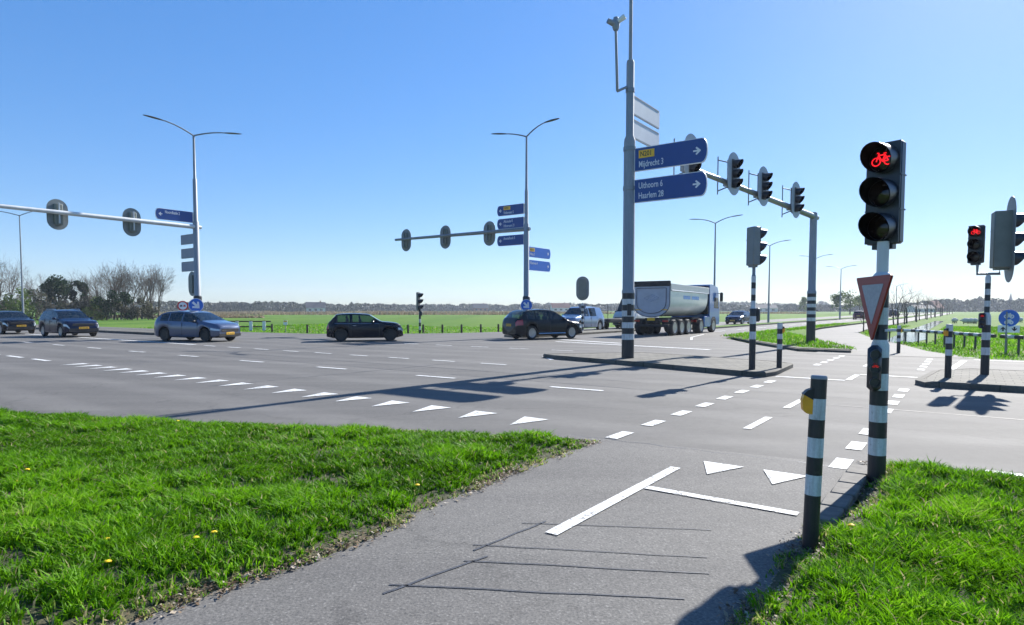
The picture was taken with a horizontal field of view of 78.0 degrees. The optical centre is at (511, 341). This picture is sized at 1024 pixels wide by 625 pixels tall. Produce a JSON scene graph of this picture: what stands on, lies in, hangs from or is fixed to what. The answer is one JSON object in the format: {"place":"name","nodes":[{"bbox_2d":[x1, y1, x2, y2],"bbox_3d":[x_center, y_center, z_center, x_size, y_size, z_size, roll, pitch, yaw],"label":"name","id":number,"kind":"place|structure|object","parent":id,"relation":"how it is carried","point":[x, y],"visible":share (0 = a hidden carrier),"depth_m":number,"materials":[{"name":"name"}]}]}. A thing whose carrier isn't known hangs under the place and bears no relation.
{"place":"outdoors","nodes":[
{"label":"outdoors","id":0,"kind":"place"},
{"bbox_2d":[177,301,187,310],"bbox_3d":[-24.015,-1.802,46.147,0.740,2.370,0.104,-1,3,-27],"label":"road sign","id":1,"kind":"object","parent":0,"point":[182,305],"visible":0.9,"depth_m":46.06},
{"bbox_2d":[0,406,597,624],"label":"verge","id":2,"kind":"structure","parent":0,"point":[37,616],"depth_m":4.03,"materials":[{"name":"green plant"}]},
{"bbox_2d":[125,434,867,624],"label":"cycle path","id":3,"kind":"structure","parent":0,"point":[734,545],"depth_m":4.16,"materials":[{"name":"asphalt"}]},
{"bbox_2d":[85,437,600,624],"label":"dead leaves","id":4,"kind":"object","parent":3,"relation":"on","point":[178,604],"visible":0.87,"depth_m":3.96,"materials":[{"name":"brown plant"}]},
{"bbox_2d":[546,461,804,534],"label":"cycle path markings","id":5,"kind":"object","parent":3,"relation":"on","point":[712,466],"visible":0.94,"depth_m":5.53,"materials":[{"name":"paint"}]},
{"bbox_2d":[708,459,910,624],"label":"dead leaves","id":6,"kind":"object","parent":3,"relation":"on","point":[801,549],"visible":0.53,"depth_m":3.61,"materials":[{"name":"brown plant"}]},
{"bbox_2d":[820,464,866,524],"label":"path kerb","id":7,"kind":"structure","parent":3,"relation":"on","point":[841,495],"depth_m":5.41,"materials":[{"name":"concrete"}]},
{"bbox_2d":[0,313,1023,477],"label":"road","id":8,"kind":"structure","parent":0,"point":[962,439],"depth_m":12.69,"materials":[{"name":"asphalt"}]},
{"bbox_2d":[0,211,29,312],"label":"street lamp","id":9,"kind":"object","parent":8,"relation":"on","point":[22,294],"visible":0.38,"depth_m":61.65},
{"bbox_2d":[0,311,35,333],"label":"car","id":10,"kind":"object","parent":8,"relation":"on","point":[17,321],"visible":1,"depth_m":42.20,"materials":[{"name":"black paint"}]},
{"bbox_2d":[38,309,98,336],"bbox_3d":[-27.098,-1.170,38.589,4.654,1.668,2.170,2,4,36],"label":"car","id":11,"kind":"object","parent":8,"relation":"on","point":[62,322],"visible":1,"depth_m":37.79,"materials":[{"name":"blue paint"}]},
{"bbox_2d":[36,326,154,334],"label":"traffic island","id":12,"kind":"structure","parent":8,"relation":"on","point":[128,331],"depth_m":44.12,"materials":[{"name":"concrete"}]},
{"bbox_2d":[0,114,239,310],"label":"traffic signal gantry","id":13,"kind":"object","parent":12,"relation":"on","point":[57,212],"visible":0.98,"depth_m":35.63,"materials":[{"name":"metal"}]},
{"bbox_2d":[154,310,240,341],"bbox_3d":[-16.448,-0.845,32.999,4.474,1.583,2.120,1,3,20],"label":"car","id":14,"kind":"object","parent":8,"relation":"on","point":[204,326],"visible":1,"depth_m":32.41,"materials":[{"name":"paint"}]},
{"bbox_2d":[326,313,402,341],"bbox_3d":[-7.718,-0.785,33.203,3.894,1.444,2.050,-1,3,-14],"label":"car","id":15,"kind":"object","parent":8,"relation":"on","point":[346,329],"visible":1,"depth_m":32.41,"materials":[{"name":"paint"}]},
{"bbox_2d":[10,336,1021,598],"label":"detector seams","id":16,"kind":"object","parent":8,"relation":"on","point":[542,522],"visible":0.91,"depth_m":4.08,"materials":[{"name":"asphalt"}]},
{"bbox_2d":[11,316,1023,476],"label":"road markings","id":17,"kind":"object","parent":8,"relation":"on","point":[836,463],"visible":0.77,"depth_m":11.35,"materials":[{"name":"paint"}]},
{"bbox_2d":[502,309,581,339],"bbox_3d":[1.722,-1.007,35.396,4.463,1.664,2.150,-2,3,-31],"label":"car","id":18,"kind":"object","parent":8,"relation":"on","point":[551,323],"visible":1,"depth_m":34.54,"materials":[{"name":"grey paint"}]},
{"bbox_2d":[504,329,634,337],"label":"traffic island","id":19,"kind":"structure","parent":8,"relation":"on","point":[585,332],"depth_m":43.11,"materials":[{"name":"concrete"}]},
{"bbox_2d":[395,118,559,318],"bbox_3d":[-2.564,-6.647,40.096,13.030,12.420,2.939,1,3,26],"label":"traffic signal gantry","id":20,"kind":"object","parent":19,"relation":"on","point":[509,225],"visible":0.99,"depth_m":37.94,"materials":[{"name":"metal"}]},
{"bbox_2d":[576,276,588,330],"bbox_3d":[5.048,-2.677,45.343,0.917,4.000,0.477,0,3,0],"label":"traffic signal","id":21,"kind":"object","parent":19,"relation":"on","point":[582,287],"visible":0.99,"depth_m":45.16,"materials":[{"name":"metal"}]},
{"bbox_2d":[561,306,604,329],"bbox_3d":[5.249,-1.779,48.570,2.200,1.874,4.954,2,4,36],"label":"van","id":22,"kind":"object","parent":8,"relation":"on","point":[593,317],"visible":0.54,"depth_m":48.66,"materials":[{"name":"paint"}]},
{"bbox_2d":[592,305,621,328],"bbox_3d":[7.954,-2.040,52.285,2.040,2.020,4.800,2,4,36],"label":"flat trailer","id":23,"kind":"object","parent":8,"relation":"on","point":[610,320],"visible":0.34,"depth_m":52.02,"materials":[{"name":"metal"}]},
{"bbox_2d":[613,299,658,327],"bbox_3d":[11.222,-2.673,56.927,2.370,2.814,6.054,2,4,36],"label":"van","id":24,"kind":"object","parent":8,"relation":"on","point":[618,313],"visible":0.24,"depth_m":55.14,"materials":[{"name":"paint"}]},
{"bbox_2d":[543,352,792,376],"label":"traffic island","id":25,"kind":"structure","parent":8,"relation":"on","point":[730,366],"depth_m":18.20,"materials":[{"name":"concrete"}]},
{"bbox_2d":[606,0,707,357],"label":"sign mast","id":26,"kind":"object","parent":25,"relation":"on","point":[654,154],"visible":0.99,"depth_m":19.13,"materials":[{"name":"metal"}]},
{"bbox_2d":[746,226,766,369],"bbox_3d":[6.101,-1.022,15.775,0.451,3.645,0.308,-1,3,-16],"label":"traffic signal","id":27,"kind":"object","parent":25,"relation":"on","point":[756,246],"visible":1,"depth_m":15.70,"materials":[{"name":"metal"}]},
{"bbox_2d":[776,323,784,367],"bbox_3d":[6.910,0.144,16.261,0.186,1.266,0.133,0,3,0],"label":"push button post","id":28,"kind":"object","parent":25,"relation":"on","point":[780,329],"visible":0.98,"depth_m":16.21,"materials":[{"name":"metal"}]},
{"bbox_2d":[634,281,722,335],"bbox_3d":[11.490,-2.290,43.398,3.180,3.416,9.550,2,4,36],"label":"tipper truck","id":29,"kind":"object","parent":8,"relation":"on","point":[686,307],"visible":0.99,"depth_m":40.49,"materials":[{"name":"metal"}]},
{"bbox_2d":[725,311,749,323],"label":"car","id":30,"kind":"object","parent":8,"relation":"on","point":[740,317],"visible":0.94,"depth_m":70.25,"materials":[{"name":"blue paint"}]},
{"bbox_2d":[691,313,920,329],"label":"traffic island","id":31,"kind":"structure","parent":8,"relation":"on","point":[741,325],"depth_m":69.02,"materials":[{"name":"concrete"}]},
{"bbox_2d":[689,215,740,285],"bbox_3d":[17.400,-5.858,54.273,4.596,9.650,0.260,2,4,36],"label":"street lamp","id":32,"kind":"object","parent":31,"relation":"on","point":[714,245],"visible":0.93,"depth_m":54.15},
{"bbox_2d":[767,240,788,322],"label":"street lamp","id":33,"kind":"object","parent":31,"relation":"on","point":[768,315],"visible":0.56,"depth_m":73.24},
{"bbox_2d":[826,265,855,319],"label":"street lamp","id":34,"kind":"object","parent":8,"relation":"on","point":[840,293],"visible":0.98,"depth_m":102.74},
{"bbox_2d":[853,311,865,319],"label":"car","id":35,"kind":"object","parent":8,"relation":"on","point":[857,315],"visible":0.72,"depth_m":103.66,"materials":[{"name":"grey paint"}]},
{"bbox_2d":[915,369,1023,392],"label":"traffic island","id":36,"kind":"structure","parent":8,"relation":"on","point":[996,380],"depth_m":13.37,"materials":[{"name":"concrete"}]},
{"bbox_2d":[943,324,952,377],"bbox_3d":[9.570,0.255,13.890,0.186,1.286,0.133,0,3,0],"label":"push button post","id":37,"kind":"object","parent":36,"relation":"on","point":[948,332],"visible":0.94,"depth_m":13.84,"materials":[{"name":"metal"}]},
{"bbox_2d":[967,196,1023,374],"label":"traffic signal","id":38,"kind":"object","parent":36,"relation":"on","point":[1006,238],"visible":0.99,"depth_m":14.37,"materials":[{"name":"black"}]},
{"bbox_2d":[0,0,1023,309],"label":"sky","id":39,"kind":"structure","parent":0,"point":[360,124],"materials":[{"name":"blue"}]},
{"bbox_2d":[25,311,1023,509],"bbox_3d":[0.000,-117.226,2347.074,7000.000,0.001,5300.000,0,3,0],"label":"ground","id":40,"kind":"structure","parent":0,"point":[486,321],"depth_m":97.86,"materials":[{"name":"plant"}]},
{"bbox_2d":[0,289,16,310],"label":"bush","id":41,"kind":"object","parent":40,"relation":"on","point":[1,303],"visible":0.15,"depth_m":91.19,"materials":[{"name":"green plant"}]},
{"bbox_2d":[0,263,23,294],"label":"bare tree","id":42,"kind":"object","parent":40,"relation":"on","point":[8,282],"visible":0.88,"depth_m":96.15,"materials":[{"name":"brown plant"}]},
{"bbox_2d":[0,261,24,305],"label":"bare tree","id":43,"kind":"object","parent":40,"relation":"on","point":[9,280],"visible":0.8,"depth_m":96.80,"materials":[{"name":"brown plant"}]},
{"bbox_2d":[0,259,30,304],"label":"bare tree","id":44,"kind":"object","parent":40,"relation":"on","point":[13,279],"visible":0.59,"depth_m":99.10,"materials":[{"name":"brown plant"}]},
{"bbox_2d":[0,286,34,316],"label":"bush","id":45,"kind":"object","parent":40,"relation":"on","point":[16,306],"visible":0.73,"depth_m":89.52,"materials":[{"name":"green plant"}]},
{"bbox_2d":[19,289,42,319],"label":"bush","id":46,"kind":"object","parent":40,"relation":"on","point":[32,296],"visible":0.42,"depth_m":103.55,"materials":[{"name":"green plant"}]},
{"bbox_2d":[20,269,45,318],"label":"bare tree","id":47,"kind":"object","parent":40,"relation":"on","point":[27,281],"visible":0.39,"depth_m":119.93,"materials":[{"name":"brown plant"}]},
{"bbox_2d":[28,288,54,319],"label":"bush","id":48,"kind":"object","parent":40,"relation":"on","point":[41,310],"visible":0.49,"depth_m":99.41,"materials":[{"name":"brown plant"}]},
{"bbox_2d":[39,283,55,304],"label":"evergreen tree","id":49,"kind":"object","parent":40,"relation":"on","point":[41,286],"visible":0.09,"depth_m":110.70,"materials":[{"name":"green plant"}]},
{"bbox_2d":[43,298,62,311],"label":"bush","id":50,"kind":"object","parent":40,"relation":"on","point":[51,307],"visible":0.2,"depth_m":97.69,"materials":[{"name":"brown plant"}]},
{"bbox_2d":[33,274,73,308],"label":"evergreen tree","id":51,"kind":"object","parent":40,"relation":"on","point":[59,287],"visible":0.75,"depth_m":106.50,"materials":[{"name":"green plant"}]},
{"bbox_2d":[58,298,84,310],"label":"bush","id":52,"kind":"object","parent":40,"relation":"on","point":[67,305],"visible":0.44,"depth_m":99.67,"materials":[{"name":"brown plant"}]},
{"bbox_2d":[68,280,89,307],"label":"evergreen tree","id":53,"kind":"object","parent":40,"relation":"on","point":[77,283],"visible":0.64,"depth_m":109.19,"materials":[{"name":"green plant"}]},
{"bbox_2d":[66,267,105,301],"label":"bare tree","id":54,"kind":"object","parent":40,"relation":"on","point":[82,281],"visible":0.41,"depth_m":114.30,"materials":[{"name":"brown plant"}]},
{"bbox_2d":[71,295,105,317],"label":"bush","id":55,"kind":"object","parent":40,"relation":"on","point":[85,302],"visible":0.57,"depth_m":100.47,"materials":[{"name":"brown plant"}]},
{"bbox_2d":[75,271,106,298],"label":"bare tree","id":56,"kind":"object","parent":40,"relation":"on","point":[89,286],"visible":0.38,"depth_m":111.34,"materials":[{"name":"brown plant"}]},
{"bbox_2d":[78,269,107,298],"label":"bare tree","id":57,"kind":"object","parent":40,"relation":"on","point":[96,289],"visible":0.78,"depth_m":108.08,"materials":[{"name":"brown plant"}]},
{"bbox_2d":[81,296,105,319],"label":"bush","id":58,"kind":"object","parent":40,"relation":"on","point":[94,313],"visible":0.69,"depth_m":99.45,"materials":[{"name":"green plant"}]},
{"bbox_2d":[91,290,122,319],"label":"bush","id":59,"kind":"object","parent":40,"relation":"on","point":[102,302],"visible":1,"depth_m":98.68,"materials":[{"name":"green plant"}]},
{"bbox_2d":[88,264,128,318],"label":"bare tree","id":60,"kind":"object","parent":40,"relation":"on","point":[108,281],"visible":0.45,"depth_m":111.93,"materials":[{"name":"brown plant"}]},
{"bbox_2d":[93,266,129,318],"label":"bare tree","id":61,"kind":"object","parent":40,"relation":"on","point":[110,281],"visible":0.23,"depth_m":119.87,"materials":[{"name":"brown plant"}]},
{"bbox_2d":[96,261,137,319],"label":"bare tree","id":62,"kind":"object","parent":40,"relation":"on","point":[108,279],"visible":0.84,"depth_m":106.95,"materials":[{"name":"brown plant"}]},
{"bbox_2d":[102,299,131,319],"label":"bush","id":63,"kind":"object","parent":40,"relation":"on","point":[122,309],"visible":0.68,"depth_m":100.74,"materials":[{"name":"brown plant"}]},
{"bbox_2d":[101,260,134,319],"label":"bare tree","id":64,"kind":"object","parent":40,"relation":"on","point":[114,317],"visible":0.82,"depth_m":105.23,"materials":[{"name":"brown plant"}]},
{"bbox_2d":[114,291,134,319],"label":"bush","id":65,"kind":"object","parent":40,"relation":"on","point":[127,299],"visible":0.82,"depth_m":101.52,"materials":[{"name":"green plant"}]},
{"bbox_2d":[106,266,142,301],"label":"bare tree","id":66,"kind":"object","parent":40,"relation":"on","point":[125,283],"visible":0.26,"depth_m":119.34,"materials":[{"name":"brown plant"}]},
{"bbox_2d":[108,262,143,306],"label":"bare tree","id":67,"kind":"object","parent":40,"relation":"on","point":[126,284],"visible":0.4,"depth_m":110.92,"materials":[{"name":"brown plant"}]},
{"bbox_2d":[119,267,152,307],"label":"bare tree","id":68,"kind":"object","parent":40,"relation":"on","point":[138,286],"visible":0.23,"depth_m":120.68,"materials":[{"name":"brown plant"}]},
{"bbox_2d":[126,296,146,319],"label":"bush","id":69,"kind":"object","parent":40,"relation":"on","point":[134,311],"visible":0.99,"depth_m":100.13,"materials":[{"name":"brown plant"}]},
{"bbox_2d":[123,266,163,318],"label":"bare tree","id":70,"kind":"object","parent":40,"relation":"on","point":[141,283],"visible":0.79,"depth_m":110.10,"materials":[{"name":"brown plant"}]},
{"bbox_2d":[129,265,159,318],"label":"bare tree","id":71,"kind":"object","parent":40,"relation":"on","point":[145,283],"visible":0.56,"depth_m":111.76,"materials":[{"name":"brown plant"}]},
{"bbox_2d":[128,264,167,305],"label":"bare tree","id":72,"kind":"object","parent":40,"relation":"on","point":[152,286],"visible":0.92,"depth_m":108.93,"materials":[{"name":"brown plant"}]},
{"bbox_2d":[140,301,159,319],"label":"bush","id":73,"kind":"object","parent":40,"relation":"on","point":[149,313],"visible":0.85,"depth_m":103.64,"materials":[{"name":"brown plant"}]},
{"bbox_2d":[143,267,167,302],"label":"bare tree","id":74,"kind":"object","parent":40,"relation":"on","point":[153,299],"visible":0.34,"depth_m":118.71,"materials":[{"name":"brown plant"}]},
{"bbox_2d":[148,266,175,316],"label":"bare tree","id":75,"kind":"object","parent":40,"relation":"on","point":[161,295],"visible":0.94,"depth_m":111.64,"materials":[{"name":"brown plant"}]},
{"bbox_2d":[91,314,264,317],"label":"reed strip","id":76,"kind":"object","parent":40,"relation":"on","point":[239,316],"visible":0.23,"depth_m":128.80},
{"bbox_2d":[230,320,270,330],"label":"field gate","id":77,"kind":"structure","parent":40,"relation":"on","point":[251,326],"depth_m":50.12,"materials":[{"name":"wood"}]},
{"bbox_2d":[306,301,325,311],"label":"farmhouse","id":78,"kind":"object","parent":40,"relation":"on","point":[316,306],"visible":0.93,"depth_m":416.21,"materials":[{"name":"brick"}]},
{"bbox_2d":[142,323,501,333],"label":"field edge grass","id":79,"kind":"structure","parent":40,"relation":"on","point":[319,328],"depth_m":53.29,"materials":[{"name":"plant"}]},
{"bbox_2d":[160,311,560,314],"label":"reed strip","id":80,"kind":"object","parent":40,"relation":"on","point":[371,313],"visible":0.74,"depth_m":206.76,"materials":[{"name":"plant"}]},
{"bbox_2d":[167,310,606,312],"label":"reed strip","id":81,"kind":"object","parent":40,"relation":"on","point":[258,311],"visible":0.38,"depth_m":333.44,"materials":[{"name":"plant"}]},
{"bbox_2d":[416,292,422,332],"bbox_3d":[-6.322,-1.983,43.531,0.451,2.837,0.348,1,3,18],"label":"traffic signal","id":82,"kind":"object","parent":40,"relation":"on","point":[419,307],"visible":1,"depth_m":43.42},
{"bbox_2d":[472,303,487,310],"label":"farmhouse","id":83,"kind":"object","parent":40,"relation":"on","point":[480,307],"visible":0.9,"depth_m":595.37,"materials":[{"name":"brick"}]},
{"bbox_2d":[0,296,1023,311],"bbox_3d":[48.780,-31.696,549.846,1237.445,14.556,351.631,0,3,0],"label":"woods","id":84,"kind":"object","parent":40,"relation":"on","point":[977,304],"visible":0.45,"depth_m":500.44,"materials":[{"name":"plant"}]},
{"bbox_2d":[550,302,569,311],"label":"farmhouse","id":85,"kind":"object","parent":40,"relation":"on","point":[562,307],"visible":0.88,"depth_m":555.20,"materials":[{"name":"brick"}]},
{"bbox_2d":[533,312,806,313],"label":"reed strip","id":86,"kind":"object","parent":40,"relation":"on","point":[730,312],"visible":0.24,"depth_m":261.54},
{"bbox_2d":[756,303,777,311],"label":"farmhouse","id":87,"kind":"object","parent":40,"relation":"on","point":[772,308],"visible":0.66,"depth_m":464.97,"materials":[{"name":"brick"}]},
{"bbox_2d":[798,297,806,311],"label":"leafy tree","id":88,"kind":"object","parent":40,"relation":"on","point":[804,301],"visible":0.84,"depth_m":299.41,"materials":[{"name":"green plant"}]},
{"bbox_2d":[830,291,849,307],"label":"leafy tree","id":89,"kind":"object","parent":40,"relation":"on","point":[836,297],"visible":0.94,"depth_m":214.06,"materials":[{"name":"green plant"}]},
{"bbox_2d":[839,289,861,313],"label":"leafy tree","id":90,"kind":"object","parent":40,"relation":"on","point":[850,298],"visible":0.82,"depth_m":221.59,"materials":[{"name":"green plant"}]},
{"bbox_2d":[852,295,861,310],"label":"leafy tree","id":91,"kind":"object","parent":40,"relation":"on","point":[857,297],"visible":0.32,"depth_m":229.13,"materials":[{"name":"green plant"}]},
{"bbox_2d":[889,284,913,324],"bbox_3d":[39.813,-3.886,64.855,3.059,4.870,1.335,0,3,5],"label":"young tree","id":92,"kind":"object","parent":40,"relation":"on","point":[898,314],"visible":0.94,"depth_m":64.94,"materials":[{"name":"brown plant"}]},
{"bbox_2d":[896,287,919,323],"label":"young tree","id":93,"kind":"object","parent":40,"relation":"on","point":[906,316],"visible":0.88,"depth_m":76.37,"materials":[{"name":"brown plant"}]},
{"bbox_2d":[903,292,921,321],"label":"young tree","id":94,"kind":"object","parent":40,"relation":"on","point":[916,303],"visible":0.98,"depth_m":85.56,"materials":[{"name":"brown plant"}]},
{"bbox_2d":[906,303,934,311],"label":"farmhouse","id":95,"kind":"object","parent":40,"relation":"on","point":[920,309],"visible":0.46,"depth_m":396.61,"materials":[{"name":"brick"}]},
{"bbox_2d":[927,299,943,311],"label":"farmhouse","id":96,"kind":"object","parent":40,"relation":"on","point":[938,306],"visible":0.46,"depth_m":436.65,"materials":[{"name":"brick"}]},
{"bbox_2d":[888,329,996,349],"bbox_3d":[19.180,-0.075,28.350,0.970,0.821,7.540,0,3,0],"label":"striped barrier","id":97,"kind":"object","parent":40,"relation":"on","point":[963,334],"visible":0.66,"depth_m":28.25,"materials":[{"name":"metal"}]},
{"bbox_2d":[862,325,1023,359],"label":"ditch bank grass","id":98,"kind":"structure","parent":40,"relation":"on","point":[1011,348],"depth_m":29.51,"materials":[{"name":"plant"}]},
{"bbox_2d":[998,310,1019,352],"bbox_3d":[18.763,-0.350,23.884,0.655,1.722,0.106,3,4,41],"label":"cycle path sign","id":99,"kind":"object","parent":40,"relation":"on","point":[1009,320],"visible":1,"depth_m":23.86,"materials":[{"name":"metal"}]},
{"bbox_2d":[1000,334,1023,354],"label":"striped barrier","id":100,"kind":"object","parent":40,"relation":"on","point":[1018,337],"visible":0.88,"depth_m":23.42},
{"bbox_2d":[720,322,855,348],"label":"island grass","id":101,"kind":"structure","parent":0,"point":[788,335],"depth_m":32.67,"materials":[{"name":"plant"}]},
{"bbox_2d":[731,313,939,352],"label":"grass island","id":102,"kind":"structure","parent":0,"point":[793,347],"depth_m":28.40,"materials":[{"name":"plant"}]},
{"bbox_2d":[673,134,819,341],"bbox_3d":[9.741,-3.237,24.611,12.031,7.416,0.779,-3,4,-45],"label":"traffic signal gantry","id":103,"kind":"object","parent":102,"relation":"on","point":[733,182],"visible":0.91,"depth_m":25.47,"materials":[{"name":"metal"}]},
{"bbox_2d":[725,454,1023,624],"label":"verge","id":104,"kind":"structure","parent":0,"point":[778,578],"depth_m":3.76,"materials":[{"name":"green plant"}]},
{"bbox_2d":[800,375,827,550],"bbox_3d":[2.008,0.889,4.267,0.161,1.331,0.114,2,2,0],"label":"push button post","id":105,"kind":"object","parent":104,"relation":"on","point":[813,400],"visible":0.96,"depth_m":4.22,"materials":[{"name":"metal"}]},
{"bbox_2d":[857,139,906,485],"bbox_3d":[3.369,-0.168,5.907,0.410,3.379,0.564,3,4,41],"label":"traffic signal","id":106,"kind":"object","parent":104,"relation":"on","point":[882,196],"visible":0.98,"depth_m":5.88,"materials":[{"name":"black"}]},
{"bbox_2d":[807,313,973,357],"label":"cycle path beyond","id":107,"kind":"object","parent":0,"point":[851,335],"visible":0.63,"depth_m":32.60,"materials":[{"name":"asphalt"}]},
{"bbox_2d":[896,325,901,352],"bbox_3d":[14.415,-0.043,23.511,0.182,1.146,0.126,0,3,0],"label":"push button post","id":108,"kind":"object","parent":107,"relation":"on","point":[899,329],"visible":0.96,"depth_m":23.46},
{"bbox_2d":[890,321,942,342],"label":"ditch water","id":109,"kind":"structure","parent":0,"point":[911,336],"depth_m":42.23,"materials":[{"name":"grey liquid"}]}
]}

